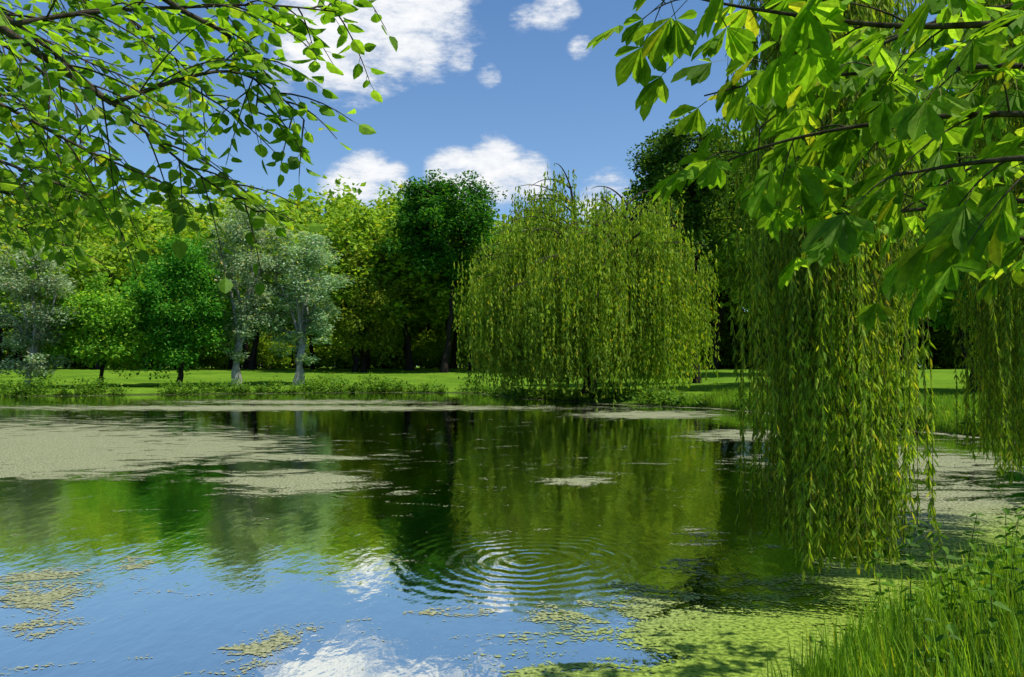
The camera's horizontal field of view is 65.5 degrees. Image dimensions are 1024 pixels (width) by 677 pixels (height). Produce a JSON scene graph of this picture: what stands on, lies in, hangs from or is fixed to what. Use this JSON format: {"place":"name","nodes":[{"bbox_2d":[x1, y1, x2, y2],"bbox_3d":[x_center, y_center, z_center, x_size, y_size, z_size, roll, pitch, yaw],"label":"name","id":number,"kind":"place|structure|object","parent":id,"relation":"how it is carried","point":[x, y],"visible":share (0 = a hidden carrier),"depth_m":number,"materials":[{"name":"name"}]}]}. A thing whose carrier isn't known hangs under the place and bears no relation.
{"place":"outdoors","nodes":[
{"label":"outdoors","id":0,"kind":"place"},
{"bbox_2d":[0,0,963,364],"label":"sky","id":1,"kind":"structure","parent":0,"point":[503,91],"materials":[{"name":"blue"}]},
{"bbox_2d":[0,366,988,436],"bbox_3d":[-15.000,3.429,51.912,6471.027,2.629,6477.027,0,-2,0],"label":"ground","id":2,"kind":"structure","parent":0,"point":[942,379],"depth_m":69.42,"materials":[{"name":"green plant"}]},
{"bbox_2d":[0,240,85,386],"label":"poplar tree","id":3,"kind":"object","parent":2,"relation":"on","point":[29,340],"visible":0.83,"depth_m":57.08,"materials":[{"name":"green plant"}]},
{"bbox_2d":[35,272,172,386],"bbox_3d":[-30.985,-0.378,60.425,9.290,8.936,9.856,0,-2,0],"label":"maple tree","id":4,"kind":"object","parent":2,"relation":"on","point":[83,343],"visible":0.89,"depth_m":58.27,"materials":[{"name":"green plant"}]},
{"bbox_2d":[114,231,242,385],"bbox_3d":[-26.153,-2.143,61.729,8.755,12.615,9.415,-1,-2,15],"label":"maple tree","id":5,"kind":"object","parent":2,"relation":"on","point":[184,336],"visible":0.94,"depth_m":60.54,"materials":[{"name":"green plant"}]},
{"bbox_2d":[0,0,397,296],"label":"linden tree","id":6,"kind":"object","parent":2,"relation":"on","point":[90,200],"visible":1,"depth_m":3.51,"materials":[{"name":"green plant"}]},
{"bbox_2d":[194,201,291,385],"bbox_3d":[-21.655,-3.379,64.200,7.738,15.388,7.597,0,-2,-10],"label":"poplar tree","id":7,"kind":"object","parent":2,"relation":"on","point":[250,303],"visible":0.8,"depth_m":63.35,"materials":[{"name":"green plant"}]},
{"bbox_2d":[246,228,353,384],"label":"poplar tree","id":8,"kind":"object","parent":2,"relation":"on","point":[307,286],"visible":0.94,"depth_m":65.56,"materials":[{"name":"green plant"}]},
{"bbox_2d":[315,233,427,371],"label":"maple tree","id":9,"kind":"object","parent":2,"relation":"on","point":[368,334],"visible":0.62,"depth_m":90.56,"materials":[{"name":"green plant"}]},
{"bbox_2d":[375,168,512,372],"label":"oak tree","id":10,"kind":"object","parent":2,"relation":"on","point":[446,213],"visible":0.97,"depth_m":89.00,"materials":[{"name":"green plant"}]},
{"bbox_2d":[0,93,981,371],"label":"distant trees","id":11,"kind":"object","parent":2,"relation":"on","point":[348,219],"visible":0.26,"depth_m":101.77,"materials":[{"name":"green plant"}]},
{"bbox_2d":[0,365,1000,433],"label":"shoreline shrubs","id":12,"kind":"object","parent":2,"relation":"on","point":[382,386],"visible":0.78,"depth_m":54.92,"materials":[{"name":"green plant"}]},
{"bbox_2d":[451,163,720,404],"bbox_3d":[4.375,-3.091,47.887,15.700,13.817,15.982,0,-2,0],"label":"weeping willow","id":13,"kind":"object","parent":2,"relation":"on","point":[557,307],"visible":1,"depth_m":43.43,"materials":[{"name":"green plant"}]},
{"bbox_2d":[624,111,753,382],"bbox_3d":[14.018,-6.660,60.437,11.015,21.150,10.072,0,-2,3],"label":"oak tree","id":14,"kind":"object","parent":2,"relation":"on","point":[670,148],"visible":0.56,"depth_m":59.73,"materials":[{"name":"green plant"}]},
{"bbox_2d":[702,129,778,356],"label":"oak tree","id":15,"kind":"object","parent":2,"relation":"on","point":[737,284],"visible":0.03,"depth_m":73.38,"materials":[{"name":"green plant"}]},
{"bbox_2d":[586,0,1023,331],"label":"chestnut tree","id":16,"kind":"object","parent":2,"relation":"on","point":[968,219],"visible":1,"depth_m":3.21,"materials":[{"name":"green plant"}]},
{"bbox_2d":[721,133,932,325],"bbox_3d":[21.991,-6.648,49.334,13.815,20.251,15.055,2,-3,-44],"label":"maple tree","id":17,"kind":"object","parent":2,"relation":"on","point":[740,251],"depth_m":50.65,"materials":[{"name":"green plant"}]},
{"bbox_2d":[672,384,989,435],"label":"tall grass","id":18,"kind":"structure","parent":2,"relation":"on","point":[945,421],"depth_m":26.87,"materials":[{"name":"green plant"}]},
{"bbox_2d":[722,0,1023,586],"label":"weeping willow","id":19,"kind":"object","parent":2,"relation":"on","point":[830,369],"visible":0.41,"depth_m":6.74,"materials":[{"name":"green plant"}]},
{"bbox_2d":[731,529,1023,676],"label":"tall grass","id":20,"kind":"structure","parent":2,"relation":"on","point":[876,650],"depth_m":4.37,"materials":[{"name":"green plant"}]},
{"bbox_2d":[884,70,982,391],"bbox_3d":[23.390,-5.849,42.101,13.796,18.246,12.660,2,-3,-43],"label":"oak tree","id":21,"kind":"object","parent":2,"relation":"on","point":[952,93],"visible":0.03,"depth_m":41.49,"materials":[{"name":"green plant"}]},
{"bbox_2d":[863,507,1023,676],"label":"bank weeds","id":22,"kind":"object","parent":2,"relation":"on","point":[970,565],"visible":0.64,"depth_m":5.07,"materials":[{"name":"green plant"}]},
{"bbox_2d":[951,147,978,316],"bbox_3d":[23.184,-4.151,33.880,10.740,14.607,9.987,2,-3,-42],"label":"maple tree","id":23,"kind":"object","parent":2,"relation":"on","point":[964,291],"visible":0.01,"depth_m":37.44,"materials":[{"name":"green plant"}]},
{"bbox_2d":[0,392,1023,676],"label":"pond","id":24,"kind":"structure","parent":0,"point":[242,566],"depth_m":9.26,"materials":[{"name":"liquid"}]},
{"bbox_2d":[0,392,1023,676],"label":"floating duckweed","id":25,"kind":"object","parent":24,"relation":"on","point":[732,646],"visible":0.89,"depth_m":8.28,"materials":[{"name":"green plant"}]}
]}

